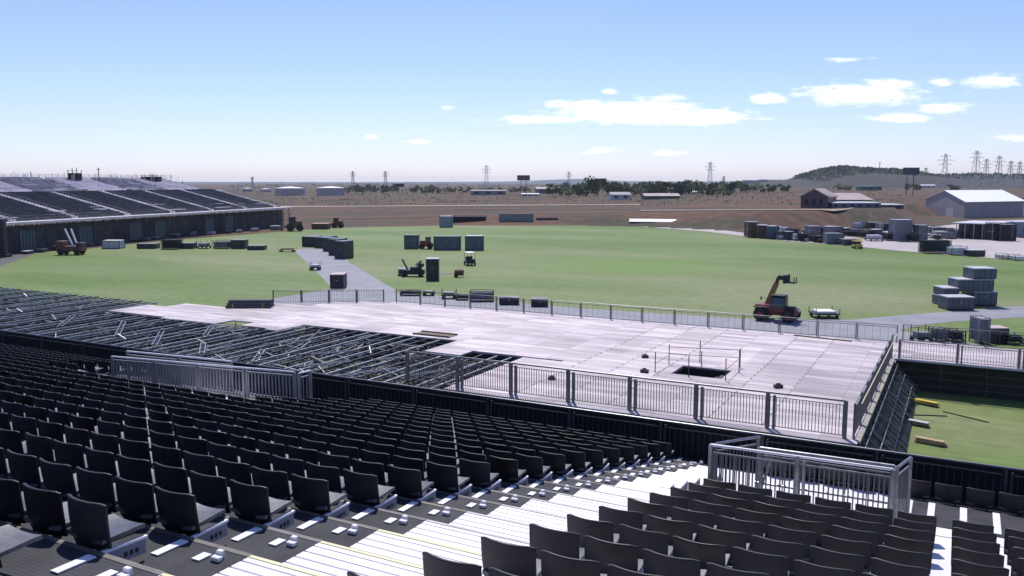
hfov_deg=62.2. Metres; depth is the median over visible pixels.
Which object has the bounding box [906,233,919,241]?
tube rack
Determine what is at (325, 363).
ladder beam
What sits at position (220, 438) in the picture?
stadium seat
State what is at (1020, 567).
stadium seat
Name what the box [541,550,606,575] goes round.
stadium seat
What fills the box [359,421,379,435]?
stadium seat
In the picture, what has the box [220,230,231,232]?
stored goods
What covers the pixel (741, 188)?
broadleaf tree
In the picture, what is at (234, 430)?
stadium seat
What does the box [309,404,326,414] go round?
stadium seat
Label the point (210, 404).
stadium seat
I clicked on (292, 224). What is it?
wheel loader
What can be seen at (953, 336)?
tube rack
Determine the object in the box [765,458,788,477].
stadium seat
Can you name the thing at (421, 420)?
stadium seat
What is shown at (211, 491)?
stadium seat
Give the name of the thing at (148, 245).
storage crate
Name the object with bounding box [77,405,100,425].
stadium seat
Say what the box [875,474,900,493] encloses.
stadium seat
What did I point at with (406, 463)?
stadium seat
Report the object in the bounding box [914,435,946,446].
board pile
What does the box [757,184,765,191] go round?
broadleaf tree
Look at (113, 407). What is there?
stadium seat
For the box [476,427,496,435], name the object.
stadium seat
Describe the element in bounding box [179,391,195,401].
stadium seat
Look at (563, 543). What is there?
stadium seat
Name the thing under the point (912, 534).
stadium seat
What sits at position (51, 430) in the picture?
stadium seat
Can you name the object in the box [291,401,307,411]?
stadium seat
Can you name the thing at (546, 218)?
tube rack
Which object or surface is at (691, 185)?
broadleaf tree
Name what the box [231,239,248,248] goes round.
storage crate
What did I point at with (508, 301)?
flight case
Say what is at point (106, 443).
stadium seat
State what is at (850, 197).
hall
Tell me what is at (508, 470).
stadium seat
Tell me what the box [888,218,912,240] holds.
clad tower
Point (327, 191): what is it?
storage tank
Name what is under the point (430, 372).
ladder beam
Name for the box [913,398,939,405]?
board pile
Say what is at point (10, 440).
stadium seat
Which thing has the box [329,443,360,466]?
stadium seat
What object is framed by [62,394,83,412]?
stadium seat
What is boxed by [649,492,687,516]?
stadium seat
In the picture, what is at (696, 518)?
stadium seat
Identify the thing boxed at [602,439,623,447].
stadium seat
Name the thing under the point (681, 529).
stadium seat
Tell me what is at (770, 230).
shipping container
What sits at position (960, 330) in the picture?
walkway railing
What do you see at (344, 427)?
stadium seat
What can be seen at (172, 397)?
stadium seat
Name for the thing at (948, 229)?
storage crate
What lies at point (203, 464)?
stadium seat
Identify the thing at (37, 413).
stadium seat
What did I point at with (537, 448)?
stadium seat
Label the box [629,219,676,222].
long shelter
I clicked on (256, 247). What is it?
storage crate
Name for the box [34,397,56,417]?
stadium seat
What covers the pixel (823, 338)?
timber plank
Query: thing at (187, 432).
stadium seat
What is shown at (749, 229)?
clad tower
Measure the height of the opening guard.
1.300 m
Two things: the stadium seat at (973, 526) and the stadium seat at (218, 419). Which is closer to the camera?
the stadium seat at (973, 526)
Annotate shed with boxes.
[881,204,904,208]
[952,220,1011,238]
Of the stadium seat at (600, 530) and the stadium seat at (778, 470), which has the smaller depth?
the stadium seat at (600, 530)
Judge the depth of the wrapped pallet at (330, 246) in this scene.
146.13 m
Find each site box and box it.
[101,240,124,248]
[439,216,452,226]
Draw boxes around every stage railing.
[272,289,383,302]
[396,289,897,342]
[405,350,847,438]
[852,334,897,438]
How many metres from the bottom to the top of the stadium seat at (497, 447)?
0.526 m
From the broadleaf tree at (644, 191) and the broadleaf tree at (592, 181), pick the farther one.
the broadleaf tree at (592, 181)
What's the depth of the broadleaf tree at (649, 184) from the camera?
584.22 m
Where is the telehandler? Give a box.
[753,274,800,322]
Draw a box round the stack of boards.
[413,330,457,337]
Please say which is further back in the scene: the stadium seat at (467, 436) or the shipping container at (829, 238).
the shipping container at (829, 238)
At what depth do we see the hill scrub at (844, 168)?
1321.47 m
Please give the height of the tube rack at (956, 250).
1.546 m
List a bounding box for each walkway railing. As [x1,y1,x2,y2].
[898,339,1023,368]
[902,324,1023,347]
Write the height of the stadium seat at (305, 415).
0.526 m
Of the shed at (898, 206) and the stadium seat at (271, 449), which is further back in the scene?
the shed at (898, 206)
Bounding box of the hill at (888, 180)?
[738,169,1023,187]
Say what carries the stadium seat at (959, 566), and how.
on the grandstand at (367, 540)
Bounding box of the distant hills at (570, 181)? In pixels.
[179,179,741,183]
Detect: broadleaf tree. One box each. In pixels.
[344,185,353,194]
[349,184,359,192]
[357,186,364,193]
[365,184,376,191]
[372,186,379,193]
[380,185,389,193]
[391,183,399,191]
[410,185,419,191]
[424,186,434,192]
[544,183,556,195]
[552,186,565,195]
[560,186,571,195]
[571,184,589,196]
[582,175,607,195]
[588,180,600,194]
[605,183,615,192]
[607,181,620,191]
[615,184,625,191]
[625,187,634,192]
[633,188,639,194]
[637,180,645,188]
[639,188,647,195]
[643,181,653,189]
[646,183,662,192]
[655,181,668,192]
[658,185,672,192]
[667,182,685,192]
[672,181,686,195]
[686,179,700,194]
[695,186,705,194]
[701,186,715,195]
[707,182,717,195]
[711,186,726,195]
[715,180,725,187]
[721,190,731,195]
[725,182,736,193]
[738,185,746,192]
[749,183,759,192]
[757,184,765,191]
[767,184,776,191]
[782,185,790,190]
[834,183,842,189]
[912,183,921,190]
[948,184,956,189]
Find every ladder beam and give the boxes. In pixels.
[57,315,74,326]
[114,321,125,336]
[151,331,164,345]
[199,342,205,354]
[202,326,213,335]
[251,348,266,361]
[263,339,309,344]
[295,360,349,367]
[310,349,354,354]
[345,367,398,374]
[373,355,418,360]
[410,368,450,376]
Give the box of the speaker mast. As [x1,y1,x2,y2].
[0,218,11,257]
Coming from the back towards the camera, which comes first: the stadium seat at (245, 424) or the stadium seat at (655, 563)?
the stadium seat at (245, 424)
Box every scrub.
[228,183,905,204]
[793,165,1023,180]
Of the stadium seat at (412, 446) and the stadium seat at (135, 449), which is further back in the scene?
the stadium seat at (412, 446)
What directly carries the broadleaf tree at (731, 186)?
on the ground
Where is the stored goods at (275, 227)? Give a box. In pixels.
[270,225,280,229]
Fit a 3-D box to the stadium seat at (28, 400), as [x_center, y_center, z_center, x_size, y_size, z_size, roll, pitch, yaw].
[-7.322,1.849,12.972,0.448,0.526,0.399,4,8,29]
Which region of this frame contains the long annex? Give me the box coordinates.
[829,202,881,207]
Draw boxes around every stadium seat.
[0,371,8,376]
[0,376,15,390]
[0,382,23,393]
[0,390,15,408]
[0,412,12,429]
[0,428,27,458]
[0,447,10,478]
[0,478,27,526]
[1,400,24,420]
[5,383,24,401]
[6,449,43,489]
[9,372,23,385]
[11,414,38,441]
[14,393,34,412]
[16,379,32,393]
[22,483,70,538]
[24,375,40,388]
[24,387,43,404]
[24,404,48,427]
[25,432,55,466]
[33,382,49,397]
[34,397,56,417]
[37,419,65,448]
[38,458,78,501]
[41,377,56,391]
[43,390,62,407]
[46,374,60,386]
[47,409,72,433]
[50,385,68,400]
[53,439,88,473]
[56,401,78,421]
[57,380,72,394]
[62,376,76,388]
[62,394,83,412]
[64,425,92,453]
[66,494,147,559]
[68,388,87,404]
[70,414,97,439]
[74,383,89,397]
[75,466,117,513]
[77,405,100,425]
[78,379,93,392]
[83,398,102,415]
[84,446,119,482]
[87,391,105,407]
[90,431,120,460]
[91,386,107,400]
[94,382,109,395]
[97,419,123,442]
[100,409,124,431]
[103,402,125,420]
[106,395,126,413]
[109,389,125,403]
[111,384,126,397]
[114,476,158,525]
[116,454,155,492]
[119,437,152,468]
[122,424,150,450]
[123,414,149,436]
[125,398,148,416]
[126,405,148,424]
[127,387,143,394]
[127,392,145,407]
[128,383,145,395]
[145,385,160,392]
[145,390,161,397]
[145,396,166,411]
[147,402,166,414]
[147,419,173,434]
[148,409,171,422]
[149,430,177,451]
[151,444,184,468]
[153,462,191,493]
[154,486,228,542]
[162,388,177,397]
[164,393,180,406]
[165,399,183,409]
[167,406,188,421]
[171,414,194,430]
[173,424,200,441]
[177,436,208,458]
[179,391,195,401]
[182,396,199,407]
[183,451,217,477]
[185,403,204,416]
[189,410,211,425]
[189,470,231,514]
[194,418,220,436]
[196,394,212,404]
[201,400,219,411]
[201,429,229,445]
[205,406,225,421]
[207,441,240,465]
[209,392,225,401]
[212,414,235,430]
[215,397,231,408]
[216,458,252,487]
[220,403,239,416]
[220,423,245,443]
[227,395,243,404]
[228,410,248,425]
[229,479,294,529]
[230,434,258,456]
[233,400,251,409]
[236,418,258,436]
[239,407,260,415]
[239,448,272,470]
[244,398,261,408]
[246,428,273,449]
[249,414,271,430]
[251,466,292,500]
[253,403,271,415]
[258,439,287,463]
[260,422,283,441]
[261,410,282,424]
[263,401,280,411]
[272,418,294,434]
[272,455,306,480]
[273,407,291,419]
[273,433,301,453]
[282,404,299,415]
[284,414,304,428]
[285,427,310,446]
[288,445,319,469]
[290,474,349,518]
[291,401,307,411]
[293,410,312,423]
[296,422,318,440]
[301,438,329,461]
[302,407,319,419]
[305,462,344,492]
[306,417,326,433]
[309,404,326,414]
[312,431,336,451]
[315,414,334,427]
[319,452,352,476]
[320,426,344,444]
[321,410,340,422]
[328,407,346,417]
[329,421,351,437]
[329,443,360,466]
[336,417,356,431]
[339,436,364,458]
[342,414,361,426]
[343,469,397,509]
[345,431,370,449]
[349,410,366,421]
[351,458,387,485]
[353,426,375,442]
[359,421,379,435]
[360,449,392,472]
[363,417,383,429]
[367,442,394,463]
[368,414,386,424]
[373,435,397,454]
[378,430,400,446]
[382,425,403,439]
[386,421,405,433]
[387,465,436,502]
[389,417,408,428]
[392,414,410,423]
[393,455,426,480]
[396,447,425,471]
[400,440,428,460]
[404,434,428,452]
[406,429,429,444]
[408,424,430,440]
[411,420,430,434]
[412,417,431,427]
[422,551,481,575]
[426,461,471,496]
[428,445,458,465]
[428,452,459,475]
[430,438,457,458]
[431,428,455,444]
[431,433,456,450]
[432,420,454,434]
[432,424,455,439]
[455,423,473,429]
[455,427,475,437]
[456,432,477,443]
[456,437,483,454]
[456,443,482,458]
[459,450,485,461]
[459,458,500,490]
[474,423,493,430]
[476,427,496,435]
[478,431,499,440]
[480,436,502,449]
[481,536,540,575]
[483,442,507,454]
[485,448,511,462]
[488,567,516,575]
[489,455,528,485]
[495,426,514,433]
[498,431,519,438]
[502,435,524,444]
[505,440,529,451]
[510,446,535,458]
[515,453,552,481]
[517,430,537,437]
[522,434,543,442]
[527,439,549,449]
[529,523,584,558]
[532,444,556,456]
[539,433,560,441]
[539,451,573,477]
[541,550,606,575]
[545,438,567,446]
[552,443,575,453]
[557,432,576,439]
[560,449,592,474]
[563,437,584,445]
[567,514,618,547]
[570,442,592,451]
[578,447,609,470]
[579,436,599,443]
[584,535,642,573]
[587,440,608,449]
[596,446,625,468]
[599,506,646,542]
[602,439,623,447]
[607,564,661,575]
[612,444,639,465]
[619,524,672,558]
[626,443,652,463]
[627,498,670,529]
[639,442,664,461]
[643,549,706,575]
[647,515,695,554]
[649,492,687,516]
[670,487,705,510]
[671,507,716,541]
[673,536,729,575]
[688,482,721,502]
[692,500,734,528]
[698,525,749,566]
[703,478,735,496]
[707,562,768,575]
[710,494,747,518]
[718,515,764,550]
[725,489,760,510]
[732,547,788,575]
[736,508,777,537]
[739,484,772,502]
[752,501,790,526]
[752,535,803,575]
[764,496,800,518]
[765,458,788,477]
[768,525,815,562]
[776,490,810,509]
[782,516,826,547]
[792,461,815,482]
[794,560,854,575]
[795,509,835,535]
[805,503,843,525]
[809,546,863,575]
[815,497,850,517]
[819,465,843,486]
[821,535,871,572]
[832,525,878,557]
[841,517,883,544]
[846,470,871,490]
[849,509,888,542]
[855,503,892,531]
[862,572,876,575]
[870,557,928,575]
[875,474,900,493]
[877,545,930,573]
[884,534,932,572]
[888,525,933,551]
[893,517,935,549]
[897,511,936,541]
[904,479,931,500]
[934,483,962,504]
[951,527,996,545]
[951,536,999,557]
[951,546,1004,568]
[951,558,1008,575]
[952,519,993,533]
[952,573,966,575]
[965,487,994,510]
[998,492,1023,515]
[1004,528,1023,554]
[1007,536,1023,565]
[1011,547,1023,575]
[1017,558,1023,575]
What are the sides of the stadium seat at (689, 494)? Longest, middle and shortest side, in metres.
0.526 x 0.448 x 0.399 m
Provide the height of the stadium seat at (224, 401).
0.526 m
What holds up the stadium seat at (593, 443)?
on the grandstand at (367, 540)
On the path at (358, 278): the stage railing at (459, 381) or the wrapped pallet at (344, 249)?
the wrapped pallet at (344, 249)
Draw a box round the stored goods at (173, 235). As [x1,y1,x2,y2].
[168,234,179,237]
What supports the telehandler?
on the path at (865, 331)
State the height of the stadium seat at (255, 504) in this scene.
0.526 m
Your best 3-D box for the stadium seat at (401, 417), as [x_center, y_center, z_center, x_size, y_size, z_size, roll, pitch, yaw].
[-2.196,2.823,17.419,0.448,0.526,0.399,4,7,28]
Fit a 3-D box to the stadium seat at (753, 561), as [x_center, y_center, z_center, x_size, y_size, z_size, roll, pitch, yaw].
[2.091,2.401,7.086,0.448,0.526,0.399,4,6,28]
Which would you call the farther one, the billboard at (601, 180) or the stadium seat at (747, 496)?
the billboard at (601, 180)
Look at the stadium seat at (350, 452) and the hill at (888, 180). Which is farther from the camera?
the hill at (888, 180)
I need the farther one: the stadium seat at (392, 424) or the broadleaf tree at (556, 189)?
the broadleaf tree at (556, 189)
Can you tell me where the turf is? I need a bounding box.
[0,225,1023,468]
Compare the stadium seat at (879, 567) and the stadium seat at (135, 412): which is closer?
the stadium seat at (879, 567)
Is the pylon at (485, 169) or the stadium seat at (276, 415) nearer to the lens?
the stadium seat at (276, 415)
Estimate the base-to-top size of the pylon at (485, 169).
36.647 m
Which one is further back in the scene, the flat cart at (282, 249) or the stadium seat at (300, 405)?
the flat cart at (282, 249)
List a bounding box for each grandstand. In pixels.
[0,172,293,252]
[0,370,1023,575]
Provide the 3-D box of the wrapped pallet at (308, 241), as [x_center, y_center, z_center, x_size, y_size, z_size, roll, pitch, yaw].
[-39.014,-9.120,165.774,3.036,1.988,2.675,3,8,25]
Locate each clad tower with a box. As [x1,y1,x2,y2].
[744,221,758,237]
[804,225,820,234]
[875,223,883,230]
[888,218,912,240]
[913,224,928,241]
[984,222,1000,240]
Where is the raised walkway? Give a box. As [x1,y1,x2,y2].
[894,340,1023,401]
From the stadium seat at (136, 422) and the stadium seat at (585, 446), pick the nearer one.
the stadium seat at (136, 422)
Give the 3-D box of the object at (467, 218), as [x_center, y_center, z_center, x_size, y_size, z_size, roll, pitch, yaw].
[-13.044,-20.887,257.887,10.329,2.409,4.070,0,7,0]
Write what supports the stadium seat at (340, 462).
on the grandstand at (367, 540)
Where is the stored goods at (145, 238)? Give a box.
[138,236,151,240]
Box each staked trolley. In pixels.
[196,239,211,248]
[422,290,434,295]
[441,288,456,298]
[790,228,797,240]
[808,306,839,318]
[863,231,884,240]
[909,324,933,342]
[932,228,949,233]
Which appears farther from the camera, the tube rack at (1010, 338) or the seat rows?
the tube rack at (1010, 338)
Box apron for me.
[653,220,1023,260]
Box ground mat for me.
[0,302,471,388]
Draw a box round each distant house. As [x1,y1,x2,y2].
[471,190,505,194]
[521,193,538,195]
[535,187,559,192]
[608,192,630,199]
[641,193,679,199]
[856,186,881,189]
[919,184,935,187]
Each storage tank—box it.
[242,188,252,191]
[260,188,270,191]
[275,187,304,195]
[316,186,344,195]
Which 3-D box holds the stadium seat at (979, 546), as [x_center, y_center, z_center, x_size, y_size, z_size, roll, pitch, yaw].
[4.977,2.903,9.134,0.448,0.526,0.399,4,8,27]
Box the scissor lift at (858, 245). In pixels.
[851,237,862,248]
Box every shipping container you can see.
[404,234,419,248]
[433,236,460,249]
[465,235,483,249]
[754,224,769,237]
[765,225,778,238]
[821,226,843,232]
[822,233,843,243]
[997,224,1016,240]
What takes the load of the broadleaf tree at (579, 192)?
on the ground
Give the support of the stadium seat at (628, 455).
on the grandstand at (367, 540)
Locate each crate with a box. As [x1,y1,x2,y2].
[137,243,159,248]
[181,242,197,248]
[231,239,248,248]
[247,245,266,249]
[330,272,346,288]
[782,231,794,239]
[838,238,855,244]
[865,222,879,228]
[869,229,882,234]
[932,293,937,303]
[933,285,959,293]
[938,294,974,309]
[942,233,955,238]
[943,227,953,232]
[948,277,994,291]
[961,291,997,305]
[963,266,996,278]
[964,249,985,256]
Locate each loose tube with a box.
[913,414,946,416]
[943,411,988,422]
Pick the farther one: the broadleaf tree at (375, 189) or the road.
the broadleaf tree at (375, 189)
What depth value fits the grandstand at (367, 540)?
7.96 m
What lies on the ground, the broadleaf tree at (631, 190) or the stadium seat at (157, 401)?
the broadleaf tree at (631, 190)
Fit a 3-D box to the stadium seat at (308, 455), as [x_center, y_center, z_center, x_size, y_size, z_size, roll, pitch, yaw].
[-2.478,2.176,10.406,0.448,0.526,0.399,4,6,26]
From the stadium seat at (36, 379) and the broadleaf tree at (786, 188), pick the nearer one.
the stadium seat at (36, 379)
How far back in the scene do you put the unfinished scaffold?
58.66 m
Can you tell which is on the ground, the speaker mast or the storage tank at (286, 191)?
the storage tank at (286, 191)
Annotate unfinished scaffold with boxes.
[0,287,511,389]
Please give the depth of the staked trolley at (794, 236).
181.69 m
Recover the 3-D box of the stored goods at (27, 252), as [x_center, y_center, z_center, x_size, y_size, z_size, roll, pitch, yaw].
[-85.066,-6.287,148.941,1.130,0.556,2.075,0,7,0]
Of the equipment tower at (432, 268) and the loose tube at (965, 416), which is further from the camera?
the equipment tower at (432, 268)
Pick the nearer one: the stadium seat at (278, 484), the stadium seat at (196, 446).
the stadium seat at (278, 484)
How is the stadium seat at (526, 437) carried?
on the grandstand at (367, 540)
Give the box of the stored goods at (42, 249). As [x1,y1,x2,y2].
[35,248,48,252]
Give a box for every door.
[770,308,783,311]
[945,208,953,216]
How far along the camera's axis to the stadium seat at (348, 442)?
11.82 m
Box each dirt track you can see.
[281,204,640,206]
[640,202,884,216]
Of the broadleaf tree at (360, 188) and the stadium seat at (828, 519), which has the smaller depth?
the stadium seat at (828, 519)
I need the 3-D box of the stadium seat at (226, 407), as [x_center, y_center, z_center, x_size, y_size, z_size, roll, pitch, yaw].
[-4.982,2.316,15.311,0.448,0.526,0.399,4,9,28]
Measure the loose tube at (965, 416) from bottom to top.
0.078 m
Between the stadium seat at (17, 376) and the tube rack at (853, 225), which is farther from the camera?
the tube rack at (853, 225)
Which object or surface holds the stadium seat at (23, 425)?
on the grandstand at (367, 540)
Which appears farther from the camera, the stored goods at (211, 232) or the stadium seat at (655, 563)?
the stored goods at (211, 232)
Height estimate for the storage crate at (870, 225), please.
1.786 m
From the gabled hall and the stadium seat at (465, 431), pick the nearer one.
the stadium seat at (465, 431)
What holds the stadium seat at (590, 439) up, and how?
on the grandstand at (367, 540)
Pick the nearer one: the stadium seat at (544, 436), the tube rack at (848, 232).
the stadium seat at (544, 436)
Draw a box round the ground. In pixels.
[6,184,1023,260]
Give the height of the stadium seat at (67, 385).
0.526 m
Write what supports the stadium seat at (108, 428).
on the grandstand at (367, 540)
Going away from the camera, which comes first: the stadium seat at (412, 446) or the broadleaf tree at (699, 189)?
the stadium seat at (412, 446)
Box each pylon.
[481,166,490,187]
[706,162,714,186]
[938,154,951,188]
[968,150,983,189]
[980,159,989,187]
[992,155,1004,188]
[1005,161,1014,187]
[1014,162,1023,187]
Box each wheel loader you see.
[279,216,303,230]
[331,218,343,227]
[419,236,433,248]
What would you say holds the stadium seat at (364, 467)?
on the grandstand at (367, 540)
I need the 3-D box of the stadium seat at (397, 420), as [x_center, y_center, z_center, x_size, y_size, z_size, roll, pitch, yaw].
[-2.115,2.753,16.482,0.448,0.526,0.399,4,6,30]
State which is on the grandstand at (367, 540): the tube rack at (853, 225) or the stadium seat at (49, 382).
the stadium seat at (49, 382)
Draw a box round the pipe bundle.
[225,299,273,308]
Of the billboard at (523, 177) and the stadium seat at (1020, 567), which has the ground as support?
the billboard at (523, 177)
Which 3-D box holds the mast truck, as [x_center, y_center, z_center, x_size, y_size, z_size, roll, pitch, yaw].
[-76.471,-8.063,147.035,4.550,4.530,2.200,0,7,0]
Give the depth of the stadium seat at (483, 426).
17.23 m
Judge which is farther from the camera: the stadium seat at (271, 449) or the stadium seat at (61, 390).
the stadium seat at (61, 390)
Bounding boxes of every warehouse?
[742,180,759,183]
[766,179,785,181]
[925,190,1023,217]
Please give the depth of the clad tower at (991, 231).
182.75 m
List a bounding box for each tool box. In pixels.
[640,368,648,372]
[773,383,782,387]
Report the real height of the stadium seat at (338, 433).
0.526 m
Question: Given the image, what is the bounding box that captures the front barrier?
[0,330,1023,506]
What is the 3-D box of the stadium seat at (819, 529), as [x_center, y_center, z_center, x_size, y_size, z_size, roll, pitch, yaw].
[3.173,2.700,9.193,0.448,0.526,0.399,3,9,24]
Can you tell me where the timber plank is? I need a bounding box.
[794,335,851,341]
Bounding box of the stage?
[108,301,920,452]
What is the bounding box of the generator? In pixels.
[398,268,405,275]
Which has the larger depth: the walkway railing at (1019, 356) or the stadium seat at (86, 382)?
the walkway railing at (1019, 356)
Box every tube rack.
[161,238,182,248]
[213,241,230,248]
[400,289,420,295]
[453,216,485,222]
[456,294,468,300]
[469,289,493,301]
[536,218,557,219]
[775,230,785,239]
[775,233,783,238]
[779,226,789,229]
[796,231,808,241]
[809,235,821,241]
[837,230,858,235]
[851,223,863,227]
[855,231,869,236]
[861,230,874,234]
[881,232,891,239]
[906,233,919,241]
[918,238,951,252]
[928,326,949,341]
[932,234,942,239]
[934,226,944,230]
[944,328,965,342]
[946,245,967,254]
[995,253,1013,258]
[1003,333,1023,344]
[1007,254,1023,259]
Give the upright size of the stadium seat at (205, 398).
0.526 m
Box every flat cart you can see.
[278,247,296,251]
[309,261,320,270]
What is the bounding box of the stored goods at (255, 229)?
[251,227,259,231]
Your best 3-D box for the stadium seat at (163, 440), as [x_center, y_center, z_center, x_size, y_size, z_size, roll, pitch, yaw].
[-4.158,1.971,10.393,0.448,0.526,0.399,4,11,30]
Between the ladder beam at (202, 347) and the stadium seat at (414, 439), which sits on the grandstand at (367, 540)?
the stadium seat at (414, 439)
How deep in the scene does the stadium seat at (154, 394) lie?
16.02 m
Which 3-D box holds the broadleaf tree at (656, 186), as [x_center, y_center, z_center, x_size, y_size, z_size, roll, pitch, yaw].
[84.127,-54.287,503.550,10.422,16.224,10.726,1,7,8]
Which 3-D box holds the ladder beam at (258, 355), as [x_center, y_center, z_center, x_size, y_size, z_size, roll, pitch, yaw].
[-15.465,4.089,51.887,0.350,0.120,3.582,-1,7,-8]
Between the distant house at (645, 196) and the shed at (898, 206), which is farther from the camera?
the distant house at (645, 196)
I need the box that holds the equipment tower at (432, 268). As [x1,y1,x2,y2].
[426,258,438,279]
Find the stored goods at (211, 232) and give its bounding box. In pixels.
[206,231,215,234]
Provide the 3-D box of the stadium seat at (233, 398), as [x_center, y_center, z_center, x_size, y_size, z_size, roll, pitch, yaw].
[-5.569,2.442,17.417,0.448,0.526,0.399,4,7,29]
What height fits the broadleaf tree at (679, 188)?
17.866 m
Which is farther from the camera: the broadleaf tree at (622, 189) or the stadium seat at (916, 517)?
the broadleaf tree at (622, 189)
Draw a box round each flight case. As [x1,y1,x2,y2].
[499,296,518,304]
[531,297,547,306]
[985,325,1009,342]
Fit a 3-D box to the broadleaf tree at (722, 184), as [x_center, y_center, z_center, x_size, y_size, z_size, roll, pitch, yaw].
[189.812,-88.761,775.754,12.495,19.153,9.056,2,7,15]
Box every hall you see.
[799,188,837,207]
[834,193,872,201]
[1009,221,1023,237]
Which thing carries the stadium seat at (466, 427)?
on the grandstand at (367, 540)
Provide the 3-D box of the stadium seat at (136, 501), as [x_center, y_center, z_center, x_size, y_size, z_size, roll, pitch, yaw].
[-3.055,1.818,7.127,0.448,0.526,0.399,4,7,28]
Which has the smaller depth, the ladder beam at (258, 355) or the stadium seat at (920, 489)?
the stadium seat at (920, 489)
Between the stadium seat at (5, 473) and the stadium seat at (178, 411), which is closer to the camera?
the stadium seat at (5, 473)
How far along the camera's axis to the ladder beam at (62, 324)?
63.95 m
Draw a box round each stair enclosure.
[110,350,312,402]
[708,435,912,524]
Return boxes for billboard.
[396,184,404,195]
[517,175,529,180]
[594,178,605,193]
[903,168,919,194]
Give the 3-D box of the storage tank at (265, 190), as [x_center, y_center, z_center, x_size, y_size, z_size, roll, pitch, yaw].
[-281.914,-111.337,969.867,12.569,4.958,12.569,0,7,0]
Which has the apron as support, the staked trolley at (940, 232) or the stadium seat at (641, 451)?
the staked trolley at (940, 232)
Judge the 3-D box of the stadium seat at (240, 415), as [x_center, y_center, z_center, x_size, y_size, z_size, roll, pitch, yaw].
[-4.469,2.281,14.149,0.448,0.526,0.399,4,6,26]
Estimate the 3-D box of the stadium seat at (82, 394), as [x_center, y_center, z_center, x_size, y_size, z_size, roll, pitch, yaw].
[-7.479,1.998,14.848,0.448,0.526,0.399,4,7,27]
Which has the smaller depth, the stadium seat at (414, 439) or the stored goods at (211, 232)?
the stadium seat at (414, 439)
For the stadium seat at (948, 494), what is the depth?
15.25 m
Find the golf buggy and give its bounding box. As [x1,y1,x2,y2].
[464,251,475,265]
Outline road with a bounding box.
[0,250,40,265]
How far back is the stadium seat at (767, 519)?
9.22 m
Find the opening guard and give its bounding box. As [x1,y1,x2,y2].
[655,341,740,380]
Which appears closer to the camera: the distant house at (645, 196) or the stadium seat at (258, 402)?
the stadium seat at (258, 402)
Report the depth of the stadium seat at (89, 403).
13.21 m
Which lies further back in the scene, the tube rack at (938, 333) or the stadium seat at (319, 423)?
the tube rack at (938, 333)
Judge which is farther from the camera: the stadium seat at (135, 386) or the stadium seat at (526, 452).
the stadium seat at (135, 386)
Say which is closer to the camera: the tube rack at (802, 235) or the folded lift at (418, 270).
the folded lift at (418, 270)
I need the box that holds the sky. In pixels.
[0,0,1023,181]
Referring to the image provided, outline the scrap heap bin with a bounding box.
[311,223,330,228]
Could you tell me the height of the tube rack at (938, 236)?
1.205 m
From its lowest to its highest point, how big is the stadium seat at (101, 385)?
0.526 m
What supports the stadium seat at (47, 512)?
on the grandstand at (367, 540)
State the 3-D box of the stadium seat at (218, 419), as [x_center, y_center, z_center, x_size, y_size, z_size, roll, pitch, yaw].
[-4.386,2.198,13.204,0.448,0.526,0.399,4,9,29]
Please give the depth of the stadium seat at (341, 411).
16.95 m
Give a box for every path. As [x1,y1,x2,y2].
[272,248,395,305]
[345,292,1023,362]
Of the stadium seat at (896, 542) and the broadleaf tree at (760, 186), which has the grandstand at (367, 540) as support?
the stadium seat at (896, 542)
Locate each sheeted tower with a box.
[67,168,81,181]
[141,174,161,181]
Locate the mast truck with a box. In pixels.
[55,228,86,254]
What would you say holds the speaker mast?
on the road
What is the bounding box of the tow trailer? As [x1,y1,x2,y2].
[442,269,463,276]
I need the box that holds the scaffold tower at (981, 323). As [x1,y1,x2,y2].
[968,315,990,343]
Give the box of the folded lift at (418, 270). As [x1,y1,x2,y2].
[401,259,424,276]
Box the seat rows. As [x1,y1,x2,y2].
[0,343,674,575]
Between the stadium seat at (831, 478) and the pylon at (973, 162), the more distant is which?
the pylon at (973, 162)
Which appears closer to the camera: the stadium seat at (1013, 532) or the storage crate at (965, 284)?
the stadium seat at (1013, 532)
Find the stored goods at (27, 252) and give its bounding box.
[21,250,33,253]
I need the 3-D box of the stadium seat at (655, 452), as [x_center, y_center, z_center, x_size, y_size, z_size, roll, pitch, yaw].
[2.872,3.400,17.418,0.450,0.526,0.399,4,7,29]
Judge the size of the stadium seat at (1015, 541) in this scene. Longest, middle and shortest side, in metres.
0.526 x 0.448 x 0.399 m
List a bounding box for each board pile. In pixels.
[908,418,929,425]
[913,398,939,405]
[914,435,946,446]
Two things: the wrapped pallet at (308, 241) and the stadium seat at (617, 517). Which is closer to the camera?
the stadium seat at (617, 517)
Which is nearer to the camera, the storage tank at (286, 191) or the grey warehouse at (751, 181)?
the storage tank at (286, 191)
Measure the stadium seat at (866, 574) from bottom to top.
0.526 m
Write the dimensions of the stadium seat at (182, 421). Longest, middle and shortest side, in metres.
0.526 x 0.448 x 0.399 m
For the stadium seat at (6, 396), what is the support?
on the grandstand at (367, 540)
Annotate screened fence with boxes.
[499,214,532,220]
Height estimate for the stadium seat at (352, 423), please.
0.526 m
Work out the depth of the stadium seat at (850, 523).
9.44 m
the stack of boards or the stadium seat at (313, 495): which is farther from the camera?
the stack of boards
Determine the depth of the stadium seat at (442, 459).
11.12 m
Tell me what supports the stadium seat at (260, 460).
on the grandstand at (367, 540)
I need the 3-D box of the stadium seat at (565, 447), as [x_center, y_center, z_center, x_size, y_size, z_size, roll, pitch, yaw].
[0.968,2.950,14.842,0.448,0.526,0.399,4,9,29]
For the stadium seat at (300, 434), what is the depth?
12.30 m
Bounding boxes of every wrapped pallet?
[302,236,320,246]
[314,236,327,247]
[323,237,338,250]
[328,238,344,254]
[334,240,353,258]
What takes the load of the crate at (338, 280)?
on the path at (358, 278)

